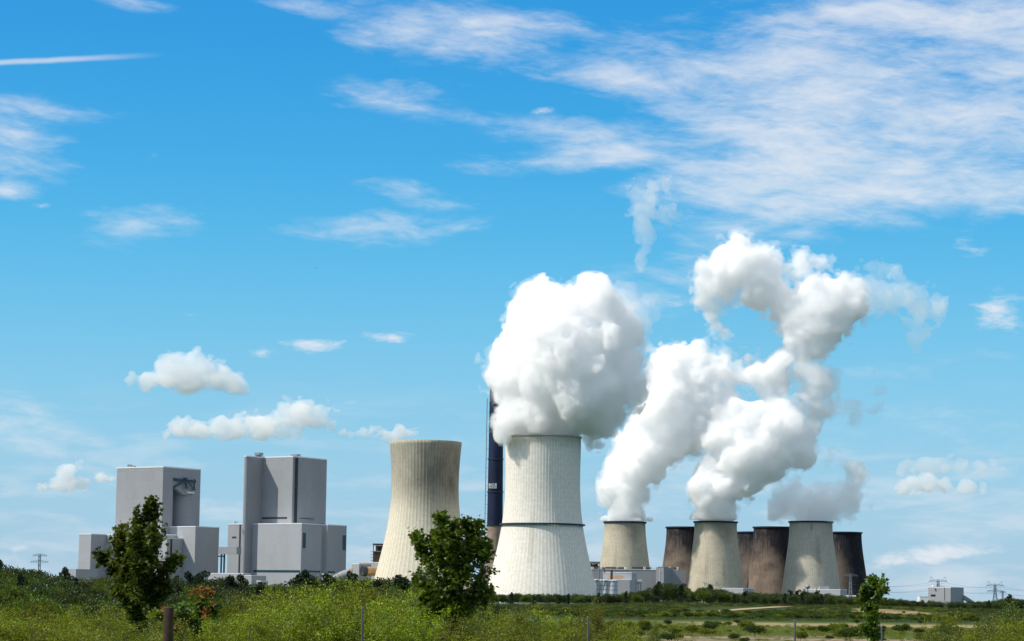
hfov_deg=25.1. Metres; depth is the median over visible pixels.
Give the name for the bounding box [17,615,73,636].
shrub
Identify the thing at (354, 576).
pine tree
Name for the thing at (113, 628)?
shrub
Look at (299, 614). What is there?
shrub
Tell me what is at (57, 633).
shrub
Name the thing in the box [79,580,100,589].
broadleaf tree
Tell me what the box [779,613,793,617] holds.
bush
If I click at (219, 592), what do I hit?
broadleaf tree
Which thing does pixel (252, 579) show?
building
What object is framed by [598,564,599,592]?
flue stack
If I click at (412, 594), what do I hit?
shrub
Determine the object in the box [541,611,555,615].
bush
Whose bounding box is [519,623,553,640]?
shrub
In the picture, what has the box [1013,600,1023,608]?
broadleaf tree
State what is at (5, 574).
broadleaf tree
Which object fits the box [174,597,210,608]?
broadleaf tree
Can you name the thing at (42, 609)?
shrub
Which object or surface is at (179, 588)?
pine tree
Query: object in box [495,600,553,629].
shrub
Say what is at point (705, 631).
bush
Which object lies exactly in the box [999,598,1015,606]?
broadleaf tree
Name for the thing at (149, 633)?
shrub
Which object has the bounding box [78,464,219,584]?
boiler house
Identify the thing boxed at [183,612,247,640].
shrub
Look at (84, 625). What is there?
shrub
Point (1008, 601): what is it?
pine tree
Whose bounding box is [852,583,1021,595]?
power line
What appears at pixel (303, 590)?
broadleaf tree
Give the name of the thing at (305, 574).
pine tree
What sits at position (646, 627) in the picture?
bush
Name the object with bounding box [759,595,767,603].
broadleaf tree
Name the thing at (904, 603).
broadleaf tree
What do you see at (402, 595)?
shrub
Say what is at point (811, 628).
bush
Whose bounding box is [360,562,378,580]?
building
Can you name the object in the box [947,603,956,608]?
broadleaf tree
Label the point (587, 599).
broadleaf tree
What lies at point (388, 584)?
broadleaf tree
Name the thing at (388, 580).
broadleaf tree
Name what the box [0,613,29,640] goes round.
shrub
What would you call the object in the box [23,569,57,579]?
broadleaf tree
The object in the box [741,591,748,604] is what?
pine tree
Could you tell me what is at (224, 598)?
broadleaf tree
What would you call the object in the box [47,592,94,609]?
bush
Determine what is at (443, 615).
shrub
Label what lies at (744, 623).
bush
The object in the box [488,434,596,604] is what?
cooling tower
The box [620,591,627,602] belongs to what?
pine tree
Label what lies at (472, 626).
shrub
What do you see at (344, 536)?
tall window
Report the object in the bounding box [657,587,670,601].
broadleaf tree
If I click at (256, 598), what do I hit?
shrub
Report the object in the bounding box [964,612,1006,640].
shrub
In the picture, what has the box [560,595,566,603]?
broadleaf tree
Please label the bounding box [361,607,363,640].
stake
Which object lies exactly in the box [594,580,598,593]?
silo
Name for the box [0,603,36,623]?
shrub
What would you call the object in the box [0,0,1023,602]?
sky
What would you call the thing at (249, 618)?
shrub
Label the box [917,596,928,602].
shed
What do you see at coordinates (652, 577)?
turbine hall
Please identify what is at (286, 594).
shrub
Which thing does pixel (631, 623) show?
bush
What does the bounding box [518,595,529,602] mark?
broadleaf tree
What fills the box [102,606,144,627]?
shrub
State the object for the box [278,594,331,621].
shrub
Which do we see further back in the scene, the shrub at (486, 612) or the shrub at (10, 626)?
the shrub at (486, 612)
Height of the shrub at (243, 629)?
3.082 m
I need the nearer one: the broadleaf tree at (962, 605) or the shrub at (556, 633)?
the shrub at (556, 633)
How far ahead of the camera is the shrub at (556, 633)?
58.43 m
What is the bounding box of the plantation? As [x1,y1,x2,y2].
[500,603,1023,615]
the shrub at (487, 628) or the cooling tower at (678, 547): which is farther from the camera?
the cooling tower at (678, 547)
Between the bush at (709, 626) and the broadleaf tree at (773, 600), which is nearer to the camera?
the bush at (709, 626)
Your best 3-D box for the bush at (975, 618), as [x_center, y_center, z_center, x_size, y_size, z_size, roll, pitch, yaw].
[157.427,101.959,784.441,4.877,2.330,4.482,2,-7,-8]
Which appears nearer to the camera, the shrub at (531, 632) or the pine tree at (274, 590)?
the shrub at (531, 632)
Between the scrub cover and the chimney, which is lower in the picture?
the scrub cover
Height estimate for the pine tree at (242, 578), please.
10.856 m
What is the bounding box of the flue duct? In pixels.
[333,568,352,579]
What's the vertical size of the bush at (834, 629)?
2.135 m
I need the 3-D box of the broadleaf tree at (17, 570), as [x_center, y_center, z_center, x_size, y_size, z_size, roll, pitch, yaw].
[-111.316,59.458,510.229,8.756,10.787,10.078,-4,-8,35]
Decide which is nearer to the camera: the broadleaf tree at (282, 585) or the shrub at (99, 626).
the shrub at (99, 626)
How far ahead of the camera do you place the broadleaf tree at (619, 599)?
1381.82 m
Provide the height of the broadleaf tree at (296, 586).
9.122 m
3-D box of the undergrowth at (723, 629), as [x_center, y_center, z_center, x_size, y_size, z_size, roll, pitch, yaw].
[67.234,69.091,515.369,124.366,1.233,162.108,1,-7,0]
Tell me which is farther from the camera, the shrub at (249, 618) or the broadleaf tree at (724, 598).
the broadleaf tree at (724, 598)
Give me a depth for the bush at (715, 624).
503.91 m
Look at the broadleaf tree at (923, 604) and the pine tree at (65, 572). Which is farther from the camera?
the broadleaf tree at (923, 604)
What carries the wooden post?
on the ground
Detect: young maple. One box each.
[91,495,187,638]
[407,509,499,637]
[854,572,890,640]
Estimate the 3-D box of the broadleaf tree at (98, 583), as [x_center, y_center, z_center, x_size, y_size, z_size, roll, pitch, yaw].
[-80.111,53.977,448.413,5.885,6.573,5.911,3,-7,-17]
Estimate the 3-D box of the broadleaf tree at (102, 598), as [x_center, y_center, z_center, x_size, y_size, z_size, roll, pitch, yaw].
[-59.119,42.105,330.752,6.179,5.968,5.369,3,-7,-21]
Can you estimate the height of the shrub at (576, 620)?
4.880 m
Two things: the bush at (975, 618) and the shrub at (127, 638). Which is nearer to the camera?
the shrub at (127, 638)
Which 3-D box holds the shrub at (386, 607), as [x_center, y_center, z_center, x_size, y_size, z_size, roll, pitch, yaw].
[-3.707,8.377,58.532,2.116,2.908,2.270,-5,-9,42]
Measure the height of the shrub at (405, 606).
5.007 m
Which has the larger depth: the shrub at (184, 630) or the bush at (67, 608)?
the bush at (67, 608)
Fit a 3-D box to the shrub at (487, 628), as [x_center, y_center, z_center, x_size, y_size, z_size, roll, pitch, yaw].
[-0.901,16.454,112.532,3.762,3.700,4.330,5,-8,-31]
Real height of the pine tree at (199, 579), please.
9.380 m
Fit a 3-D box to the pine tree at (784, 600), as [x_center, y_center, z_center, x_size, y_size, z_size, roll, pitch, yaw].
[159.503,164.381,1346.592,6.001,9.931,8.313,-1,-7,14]
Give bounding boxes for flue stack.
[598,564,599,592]
[604,567,620,579]
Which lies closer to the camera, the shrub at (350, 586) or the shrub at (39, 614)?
the shrub at (39, 614)
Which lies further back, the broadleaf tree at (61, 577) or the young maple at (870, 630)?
the broadleaf tree at (61, 577)
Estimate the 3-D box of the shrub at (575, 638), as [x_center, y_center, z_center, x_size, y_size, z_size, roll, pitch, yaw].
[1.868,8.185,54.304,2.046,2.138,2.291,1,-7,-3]
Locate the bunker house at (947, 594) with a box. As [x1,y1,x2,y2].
[928,585,963,607]
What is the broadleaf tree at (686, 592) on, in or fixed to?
on the ground
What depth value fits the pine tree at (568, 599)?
1303.00 m
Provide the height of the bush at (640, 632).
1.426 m
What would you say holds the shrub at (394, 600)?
on the ground
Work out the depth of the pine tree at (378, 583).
386.07 m
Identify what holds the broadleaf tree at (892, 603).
on the ground
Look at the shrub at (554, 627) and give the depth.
130.86 m
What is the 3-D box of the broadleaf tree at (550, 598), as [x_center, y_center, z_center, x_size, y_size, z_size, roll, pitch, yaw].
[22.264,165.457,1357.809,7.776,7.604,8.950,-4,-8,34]
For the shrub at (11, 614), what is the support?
on the ground
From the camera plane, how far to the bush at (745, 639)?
367.17 m
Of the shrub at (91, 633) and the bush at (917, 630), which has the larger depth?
the bush at (917, 630)
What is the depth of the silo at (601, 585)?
2402.84 m
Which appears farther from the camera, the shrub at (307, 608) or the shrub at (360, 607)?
the shrub at (360, 607)
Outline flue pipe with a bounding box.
[360,566,376,575]
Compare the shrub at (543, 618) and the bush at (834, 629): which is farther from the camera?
the bush at (834, 629)
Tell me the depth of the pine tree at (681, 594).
1274.86 m
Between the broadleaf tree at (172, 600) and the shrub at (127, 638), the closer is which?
the shrub at (127, 638)
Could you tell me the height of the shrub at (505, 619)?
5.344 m
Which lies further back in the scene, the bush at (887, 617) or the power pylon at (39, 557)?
the power pylon at (39, 557)
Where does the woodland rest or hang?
on the ground
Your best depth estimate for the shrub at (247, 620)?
110.18 m
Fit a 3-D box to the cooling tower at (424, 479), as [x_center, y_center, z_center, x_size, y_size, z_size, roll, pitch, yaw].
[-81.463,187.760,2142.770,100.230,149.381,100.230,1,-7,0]
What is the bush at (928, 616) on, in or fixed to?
on the ground
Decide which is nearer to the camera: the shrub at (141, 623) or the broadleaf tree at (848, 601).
the shrub at (141, 623)
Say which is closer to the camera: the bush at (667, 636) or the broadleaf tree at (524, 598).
the bush at (667, 636)
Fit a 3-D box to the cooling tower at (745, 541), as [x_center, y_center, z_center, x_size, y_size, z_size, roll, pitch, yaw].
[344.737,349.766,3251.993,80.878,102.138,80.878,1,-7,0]
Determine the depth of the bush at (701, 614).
798.33 m
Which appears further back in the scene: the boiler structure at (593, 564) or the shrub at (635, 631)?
the boiler structure at (593, 564)
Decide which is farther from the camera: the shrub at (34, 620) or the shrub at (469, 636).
the shrub at (34, 620)
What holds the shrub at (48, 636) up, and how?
on the ground
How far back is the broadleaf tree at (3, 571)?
466.14 m
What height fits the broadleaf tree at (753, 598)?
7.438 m
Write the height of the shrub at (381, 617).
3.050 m
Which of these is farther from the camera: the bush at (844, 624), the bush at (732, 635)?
the bush at (844, 624)
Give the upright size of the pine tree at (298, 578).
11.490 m
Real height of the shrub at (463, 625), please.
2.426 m
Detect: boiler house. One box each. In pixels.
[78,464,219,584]
[227,453,346,586]
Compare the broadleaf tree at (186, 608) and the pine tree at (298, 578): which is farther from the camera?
the pine tree at (298, 578)
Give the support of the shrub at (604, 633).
on the ground
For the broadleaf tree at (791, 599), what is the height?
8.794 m
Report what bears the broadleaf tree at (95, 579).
on the ground
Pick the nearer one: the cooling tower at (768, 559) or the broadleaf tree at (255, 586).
the broadleaf tree at (255, 586)
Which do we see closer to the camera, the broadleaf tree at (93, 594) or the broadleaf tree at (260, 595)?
the broadleaf tree at (93, 594)
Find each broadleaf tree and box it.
[0,568,13,575]
[0,571,14,577]
[0,576,16,585]
[0,583,40,599]
[0,592,23,622]
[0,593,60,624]
[3,571,32,580]
[5,565,25,574]
[9,567,42,572]
[11,577,37,589]
[17,571,52,579]
[19,596,63,607]
[20,583,57,597]
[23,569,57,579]
[25,583,49,591]
[34,577,61,585]
[37,575,60,581]
[46,574,68,580]
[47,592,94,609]
[49,581,79,594]
[49,585,70,599]
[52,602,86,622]
[60,579,81,587]
[69,594,104,608]
[71,587,106,598]
[75,593,99,599]
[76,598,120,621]
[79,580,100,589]
[87,576,112,584]
[89,581,111,589]
[89,598,123,610]
[91,593,114,600]
[93,586,108,597]
[98,603,146,622]
[99,577,117,585]
[117,605,154,622]
[164,593,187,606]
[174,593,194,602]
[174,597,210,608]
[174,602,206,620]
[177,586,194,597]
[178,582,194,589]
[191,595,242,604]
[204,576,225,587]
[211,592,246,603]
[213,584,241,594]
[215,589,231,598]
[218,576,247,591]
[230,598,255,609]
[233,587,254,596]
[241,593,272,601]
[247,583,272,593]
[264,581,295,594]
[286,583,308,591]
[289,585,321,594]
[301,576,325,587]
[356,576,385,583]
[371,581,400,590]
[379,574,406,583]
[384,577,416,588]
[387,586,404,593]
[391,589,417,594]
[406,584,421,593]
[487,602,509,614]
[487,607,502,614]
[491,595,500,601]
[497,594,507,601]
[511,594,521,604]
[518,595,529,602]
[521,594,532,602]
[536,595,544,603]
[543,595,555,603]
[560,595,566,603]
[570,596,578,603]
[574,596,584,602]
[583,595,594,602]
[594,597,604,603]
[604,594,617,602]
[612,595,623,603]
[630,593,644,602]
[637,590,654,603]
[650,587,662,602]
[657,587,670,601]
[663,583,675,603]
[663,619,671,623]
[667,586,680,599]
[680,589,693,603]
[688,592,703,602]
[695,590,711,601]
[707,589,719,601]
[715,592,731,602]
[730,594,741,602]
[740,596,751,603]
[747,594,758,606]
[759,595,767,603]
[766,595,780,603]
[785,594,800,603]
[805,594,817,602]
[809,593,823,605]
[824,595,838,604]
[835,597,843,603]
[844,598,853,604]
[851,598,861,604]
[888,600,897,605]
[898,601,910,606]
[920,602,928,606]
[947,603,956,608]
[960,603,967,608]
[991,603,1001,608]
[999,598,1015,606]
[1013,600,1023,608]
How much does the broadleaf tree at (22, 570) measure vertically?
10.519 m
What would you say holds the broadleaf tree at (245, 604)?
on the ground
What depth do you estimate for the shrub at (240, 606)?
160.31 m
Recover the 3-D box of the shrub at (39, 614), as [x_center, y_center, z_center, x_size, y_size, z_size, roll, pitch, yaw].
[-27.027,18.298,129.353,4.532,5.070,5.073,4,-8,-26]
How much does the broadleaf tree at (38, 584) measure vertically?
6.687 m
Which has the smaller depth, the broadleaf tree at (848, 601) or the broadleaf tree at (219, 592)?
the broadleaf tree at (219, 592)
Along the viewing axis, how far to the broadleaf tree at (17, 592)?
295.02 m
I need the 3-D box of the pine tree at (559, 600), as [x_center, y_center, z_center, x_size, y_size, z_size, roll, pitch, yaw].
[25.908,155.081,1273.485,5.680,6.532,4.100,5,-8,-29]
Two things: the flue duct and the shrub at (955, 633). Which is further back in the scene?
the flue duct
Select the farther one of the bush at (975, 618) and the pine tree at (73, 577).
the bush at (975, 618)
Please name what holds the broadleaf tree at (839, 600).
on the ground
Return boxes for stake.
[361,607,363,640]
[587,616,588,640]
[794,620,795,640]
[880,626,882,640]
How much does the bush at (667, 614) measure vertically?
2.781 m
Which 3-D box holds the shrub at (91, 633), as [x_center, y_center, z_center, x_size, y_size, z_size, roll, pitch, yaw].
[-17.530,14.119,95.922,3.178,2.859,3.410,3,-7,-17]
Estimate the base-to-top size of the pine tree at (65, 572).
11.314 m
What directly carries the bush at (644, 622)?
on the ground
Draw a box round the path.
[718,606,794,611]
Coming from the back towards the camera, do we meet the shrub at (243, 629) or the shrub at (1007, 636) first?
the shrub at (243, 629)
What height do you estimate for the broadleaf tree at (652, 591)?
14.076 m
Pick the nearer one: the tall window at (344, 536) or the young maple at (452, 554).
the young maple at (452, 554)
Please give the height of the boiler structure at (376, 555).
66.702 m
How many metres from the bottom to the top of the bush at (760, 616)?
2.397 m
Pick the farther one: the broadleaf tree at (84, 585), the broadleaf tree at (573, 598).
the broadleaf tree at (573, 598)
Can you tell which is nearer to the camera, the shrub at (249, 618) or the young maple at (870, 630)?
the young maple at (870, 630)
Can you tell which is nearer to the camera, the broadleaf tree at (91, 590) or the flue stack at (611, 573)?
the broadleaf tree at (91, 590)
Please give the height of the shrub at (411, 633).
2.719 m
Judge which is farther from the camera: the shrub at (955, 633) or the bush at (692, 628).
the bush at (692, 628)
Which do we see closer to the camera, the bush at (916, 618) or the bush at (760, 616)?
the bush at (760, 616)
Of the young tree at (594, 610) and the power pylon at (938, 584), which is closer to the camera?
the young tree at (594, 610)
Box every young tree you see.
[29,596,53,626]
[549,617,571,634]
[578,591,607,638]
[585,601,613,640]
[647,606,663,640]
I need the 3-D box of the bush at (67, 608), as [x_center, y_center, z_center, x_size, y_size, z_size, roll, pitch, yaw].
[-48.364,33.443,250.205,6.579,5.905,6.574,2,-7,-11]
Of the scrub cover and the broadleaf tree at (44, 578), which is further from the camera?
the scrub cover
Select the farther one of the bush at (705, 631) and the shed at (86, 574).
the shed at (86, 574)
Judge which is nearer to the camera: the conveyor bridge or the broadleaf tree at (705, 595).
the broadleaf tree at (705, 595)
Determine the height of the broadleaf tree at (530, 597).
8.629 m
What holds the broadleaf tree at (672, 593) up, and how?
on the ground
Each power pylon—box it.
[31,553,47,570]
[843,573,856,595]
[930,577,945,586]
[986,581,1003,600]
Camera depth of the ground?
714.87 m
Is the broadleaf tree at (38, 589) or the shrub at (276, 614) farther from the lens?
the broadleaf tree at (38, 589)
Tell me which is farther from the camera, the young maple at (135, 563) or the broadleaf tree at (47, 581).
the broadleaf tree at (47, 581)
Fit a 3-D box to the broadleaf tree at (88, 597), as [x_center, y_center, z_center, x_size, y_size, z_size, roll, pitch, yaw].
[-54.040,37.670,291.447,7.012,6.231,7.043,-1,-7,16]
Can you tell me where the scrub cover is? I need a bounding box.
[538,603,946,613]
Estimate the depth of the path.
1100.60 m
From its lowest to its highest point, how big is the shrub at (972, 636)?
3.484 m
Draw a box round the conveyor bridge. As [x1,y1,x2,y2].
[218,547,240,572]
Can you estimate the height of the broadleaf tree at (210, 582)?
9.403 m
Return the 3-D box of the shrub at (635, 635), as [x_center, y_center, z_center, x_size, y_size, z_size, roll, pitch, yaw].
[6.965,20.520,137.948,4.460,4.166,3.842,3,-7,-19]
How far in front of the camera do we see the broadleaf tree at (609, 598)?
1378.21 m
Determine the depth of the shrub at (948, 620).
123.97 m
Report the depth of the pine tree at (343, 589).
410.54 m
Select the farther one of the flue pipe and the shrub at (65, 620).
the flue pipe
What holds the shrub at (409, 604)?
on the ground
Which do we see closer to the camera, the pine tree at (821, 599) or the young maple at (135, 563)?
the young maple at (135, 563)
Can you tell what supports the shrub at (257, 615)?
on the ground
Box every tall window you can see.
[303,533,305,547]
[343,535,345,549]
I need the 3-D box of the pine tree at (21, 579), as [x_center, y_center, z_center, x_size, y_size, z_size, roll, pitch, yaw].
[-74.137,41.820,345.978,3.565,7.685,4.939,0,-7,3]
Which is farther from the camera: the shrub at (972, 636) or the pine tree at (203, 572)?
the pine tree at (203, 572)
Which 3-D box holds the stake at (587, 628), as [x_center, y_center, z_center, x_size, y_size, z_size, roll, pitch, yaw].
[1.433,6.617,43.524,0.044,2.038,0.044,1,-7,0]
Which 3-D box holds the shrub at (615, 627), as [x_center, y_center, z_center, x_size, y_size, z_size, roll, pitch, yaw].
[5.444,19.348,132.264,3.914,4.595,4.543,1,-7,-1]
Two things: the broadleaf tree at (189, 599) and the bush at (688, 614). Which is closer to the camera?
the broadleaf tree at (189, 599)
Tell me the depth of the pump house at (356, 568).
2180.16 m
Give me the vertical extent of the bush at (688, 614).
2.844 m
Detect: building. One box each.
[208,573,250,582]
[244,575,265,586]
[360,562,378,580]
[602,572,636,603]
[722,588,753,593]
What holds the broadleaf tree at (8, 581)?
on the ground
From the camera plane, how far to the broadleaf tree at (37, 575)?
457.81 m
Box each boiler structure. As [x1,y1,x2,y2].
[373,543,382,561]
[590,562,599,568]
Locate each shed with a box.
[67,569,96,581]
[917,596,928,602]
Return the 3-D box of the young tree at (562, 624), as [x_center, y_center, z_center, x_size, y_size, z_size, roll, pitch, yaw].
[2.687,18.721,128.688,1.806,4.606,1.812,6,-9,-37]
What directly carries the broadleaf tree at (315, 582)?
on the ground
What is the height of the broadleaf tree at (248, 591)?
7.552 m
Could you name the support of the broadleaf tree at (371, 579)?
on the ground
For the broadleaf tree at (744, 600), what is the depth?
1343.91 m
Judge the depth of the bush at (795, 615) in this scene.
790.55 m
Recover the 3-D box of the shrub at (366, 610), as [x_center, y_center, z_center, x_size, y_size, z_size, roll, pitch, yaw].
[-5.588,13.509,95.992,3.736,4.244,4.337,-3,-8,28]
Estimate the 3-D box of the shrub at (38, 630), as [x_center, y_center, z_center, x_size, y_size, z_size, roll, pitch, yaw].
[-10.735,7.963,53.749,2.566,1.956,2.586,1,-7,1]
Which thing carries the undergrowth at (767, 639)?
on the ground
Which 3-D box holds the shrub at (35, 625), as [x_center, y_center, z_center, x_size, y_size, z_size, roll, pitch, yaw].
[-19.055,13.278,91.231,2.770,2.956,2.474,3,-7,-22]
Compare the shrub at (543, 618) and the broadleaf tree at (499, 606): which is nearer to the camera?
the shrub at (543, 618)
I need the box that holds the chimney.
[484,386,503,577]
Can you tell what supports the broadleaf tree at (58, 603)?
on the ground
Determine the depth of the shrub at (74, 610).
155.15 m
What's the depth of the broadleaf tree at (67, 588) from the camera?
374.01 m
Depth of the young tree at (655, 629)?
148.70 m
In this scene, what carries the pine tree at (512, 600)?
on the ground
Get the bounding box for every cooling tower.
[374,440,470,588]
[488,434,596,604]
[600,521,649,569]
[662,526,693,587]
[687,521,743,602]
[737,531,753,587]
[747,526,788,594]
[781,521,839,594]
[833,531,866,594]
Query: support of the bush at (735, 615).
on the ground
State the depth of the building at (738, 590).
2688.91 m
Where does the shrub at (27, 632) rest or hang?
on the ground
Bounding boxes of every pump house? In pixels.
[352,564,370,580]
[803,586,846,603]
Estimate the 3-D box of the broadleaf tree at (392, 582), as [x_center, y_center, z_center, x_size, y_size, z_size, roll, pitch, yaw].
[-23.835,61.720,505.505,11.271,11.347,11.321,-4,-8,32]
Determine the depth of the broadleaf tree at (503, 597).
1333.69 m
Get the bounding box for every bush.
[151,582,226,639]
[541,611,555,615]
[622,613,635,616]
[624,621,634,626]
[631,631,645,635]
[637,618,650,625]
[639,624,653,630]
[657,612,672,616]
[658,632,675,640]
[667,625,683,631]
[675,633,684,637]
[681,624,701,632]
[682,611,692,616]
[693,611,705,616]
[695,627,711,634]
[701,620,718,627]
[703,622,716,629]
[706,612,718,616]
[727,633,740,639]
[730,614,743,618]
[737,620,757,626]
[739,637,749,640]
[741,624,766,636]
[755,614,767,618]
[771,614,786,618]
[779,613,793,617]
[792,613,805,617]
[793,631,808,640]
[805,625,815,630]
[812,615,828,618]
[816,625,829,631]
[824,613,835,618]
[827,623,843,631]
[832,626,847,632]
[836,626,860,637]
[838,622,848,627]
[846,613,855,618]
[855,614,867,618]
[879,614,894,619]
[891,624,912,630]
[892,614,902,619]
[903,616,918,620]
[912,628,924,632]
[913,632,927,639]
[918,614,933,617]
[958,616,968,622]
[967,617,980,620]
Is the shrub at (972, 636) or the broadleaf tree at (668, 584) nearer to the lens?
the shrub at (972, 636)
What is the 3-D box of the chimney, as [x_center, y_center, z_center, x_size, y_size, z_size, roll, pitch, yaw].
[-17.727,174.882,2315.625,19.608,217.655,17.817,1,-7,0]
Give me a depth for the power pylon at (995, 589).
2931.04 m
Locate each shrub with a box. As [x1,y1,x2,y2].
[0,603,34,630]
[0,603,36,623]
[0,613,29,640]
[0,615,48,634]
[0,616,72,640]
[1,601,70,631]
[2,620,103,640]
[2,626,53,640]
[5,620,27,638]
[9,618,48,637]
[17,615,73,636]
[21,608,77,633]
[33,629,70,640]
[45,625,89,639]
[50,603,101,625]
[56,614,109,640]
[59,610,106,636]
[60,625,116,638]
[64,626,121,640]
[65,601,125,635]
[74,621,161,640]
[92,631,128,640]
[93,610,124,635]
[101,619,128,636]
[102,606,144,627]
[109,608,175,635]
[110,620,159,634]
[112,624,185,640]
[148,611,162,629]
[152,620,162,629]
[160,618,220,640]
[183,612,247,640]
[212,610,255,625]
[214,610,293,640]
[214,612,253,635]
[216,591,268,620]
[217,591,260,625]
[222,618,270,640]
[224,605,276,631]
[228,610,275,630]
[229,579,311,619]
[238,601,313,639]
[245,587,321,626]
[252,603,345,637]
[258,589,358,640]
[260,604,299,627]
[264,591,316,623]
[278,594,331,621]
[283,578,343,611]
[287,596,380,640]
[292,584,357,605]
[319,586,366,617]
[327,570,373,604]
[329,596,413,640]
[336,597,404,621]
[345,578,404,613]
[347,596,445,640]
[354,594,414,627]
[356,586,421,610]
[359,607,418,638]
[365,590,417,624]
[367,588,416,618]
[385,606,467,640]
[394,593,425,621]
[401,583,421,609]
[408,602,460,629]
[429,613,501,640]
[439,618,532,640]
[445,606,499,632]
[456,621,487,639]
[464,620,530,638]
[468,622,556,640]
[473,603,507,627]
[473,608,523,632]
[474,603,538,636]
[482,628,540,639]
[484,623,542,640]
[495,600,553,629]
[505,615,550,640]
[512,625,577,640]
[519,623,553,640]
[532,610,584,632]
[536,620,562,640]
[537,625,593,640]
[540,612,581,638]
[545,622,598,640]
[556,613,618,639]
[563,603,627,633]
[564,622,630,640]
[582,630,624,640]
[594,633,634,640]
[601,617,636,640]
[613,619,650,640]
[620,628,641,640]
[914,608,981,640]
[915,628,969,640]
[921,621,967,640]
[960,627,983,640]
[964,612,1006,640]
[967,610,1023,640]
[979,597,1023,640]
[987,617,1023,640]
[1000,609,1023,637]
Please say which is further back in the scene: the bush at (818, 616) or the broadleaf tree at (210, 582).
the bush at (818, 616)
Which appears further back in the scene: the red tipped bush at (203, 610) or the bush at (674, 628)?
the bush at (674, 628)
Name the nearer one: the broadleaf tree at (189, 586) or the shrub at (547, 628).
the shrub at (547, 628)
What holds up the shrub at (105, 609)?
on the ground
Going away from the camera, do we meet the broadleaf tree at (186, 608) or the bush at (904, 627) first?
the broadleaf tree at (186, 608)
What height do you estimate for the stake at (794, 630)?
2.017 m
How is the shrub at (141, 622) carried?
on the ground
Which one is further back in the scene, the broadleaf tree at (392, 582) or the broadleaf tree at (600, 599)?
the broadleaf tree at (600, 599)
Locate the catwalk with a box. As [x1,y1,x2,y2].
[594,578,619,579]
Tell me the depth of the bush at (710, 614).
799.19 m
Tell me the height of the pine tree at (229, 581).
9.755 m
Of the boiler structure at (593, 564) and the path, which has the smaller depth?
the path
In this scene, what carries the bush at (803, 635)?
on the ground
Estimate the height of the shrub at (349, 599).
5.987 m
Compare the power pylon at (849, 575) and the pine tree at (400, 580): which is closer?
the pine tree at (400, 580)
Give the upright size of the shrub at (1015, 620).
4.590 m
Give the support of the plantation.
on the ground
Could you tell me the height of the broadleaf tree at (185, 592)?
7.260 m
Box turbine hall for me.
[591,567,685,602]
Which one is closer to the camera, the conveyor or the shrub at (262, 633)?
the shrub at (262, 633)
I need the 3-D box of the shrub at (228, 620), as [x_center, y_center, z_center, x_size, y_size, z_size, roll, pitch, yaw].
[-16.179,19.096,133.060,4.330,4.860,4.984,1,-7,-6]
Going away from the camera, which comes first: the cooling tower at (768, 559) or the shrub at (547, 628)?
the shrub at (547, 628)
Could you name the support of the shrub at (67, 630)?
on the ground
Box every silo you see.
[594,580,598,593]
[600,580,602,603]
[603,580,608,603]
[609,580,617,594]
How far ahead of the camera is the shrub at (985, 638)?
99.75 m
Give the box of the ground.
[505,606,1023,640]
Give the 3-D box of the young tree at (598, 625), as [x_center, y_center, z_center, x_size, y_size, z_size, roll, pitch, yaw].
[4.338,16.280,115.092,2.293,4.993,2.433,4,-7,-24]
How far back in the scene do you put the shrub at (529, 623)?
131.59 m
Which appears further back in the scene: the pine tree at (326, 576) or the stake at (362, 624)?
the pine tree at (326, 576)
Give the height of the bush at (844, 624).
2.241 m
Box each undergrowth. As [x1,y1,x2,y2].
[512,609,1007,622]
[546,620,986,637]
[627,632,964,640]
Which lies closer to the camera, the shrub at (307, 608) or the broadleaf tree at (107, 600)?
the shrub at (307, 608)
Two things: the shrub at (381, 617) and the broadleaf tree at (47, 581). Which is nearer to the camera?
the shrub at (381, 617)
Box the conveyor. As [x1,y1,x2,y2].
[963,595,972,601]
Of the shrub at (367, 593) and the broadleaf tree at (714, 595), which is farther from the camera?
the broadleaf tree at (714, 595)
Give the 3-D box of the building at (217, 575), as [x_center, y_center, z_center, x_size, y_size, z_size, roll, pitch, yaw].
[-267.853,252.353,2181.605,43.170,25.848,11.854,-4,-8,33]
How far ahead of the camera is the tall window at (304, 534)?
2219.50 m
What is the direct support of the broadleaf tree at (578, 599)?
on the ground
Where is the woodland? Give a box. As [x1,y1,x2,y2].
[495,597,1015,608]
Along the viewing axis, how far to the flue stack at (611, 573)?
2430.57 m
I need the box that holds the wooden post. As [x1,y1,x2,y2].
[163,607,173,640]
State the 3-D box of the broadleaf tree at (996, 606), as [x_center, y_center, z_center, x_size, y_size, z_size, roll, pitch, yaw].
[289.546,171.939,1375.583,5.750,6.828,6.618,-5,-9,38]
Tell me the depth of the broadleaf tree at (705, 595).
1293.48 m
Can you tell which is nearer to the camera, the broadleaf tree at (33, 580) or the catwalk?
the broadleaf tree at (33, 580)
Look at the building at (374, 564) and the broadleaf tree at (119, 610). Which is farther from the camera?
the building at (374, 564)
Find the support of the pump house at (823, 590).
on the ground
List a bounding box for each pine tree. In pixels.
[0,560,8,569]
[14,574,28,589]
[58,566,70,579]
[69,575,79,586]
[173,582,182,598]
[183,571,193,584]
[191,570,210,584]
[192,574,207,587]
[222,575,240,591]
[237,574,248,589]
[248,581,264,596]
[268,585,279,599]
[288,573,304,586]
[297,569,314,588]
[321,572,337,589]
[336,580,347,594]
[346,570,358,583]
[347,581,360,594]
[372,579,388,592]
[391,574,410,590]
[508,594,514,603]
[555,595,563,603]
[564,593,570,604]
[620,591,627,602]
[648,586,661,602]
[675,583,688,602]
[731,593,736,603]
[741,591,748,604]
[780,593,788,604]
[794,589,801,603]
[798,591,805,604]
[819,594,824,604]
[1003,596,1010,608]
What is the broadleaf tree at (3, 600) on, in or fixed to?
on the ground

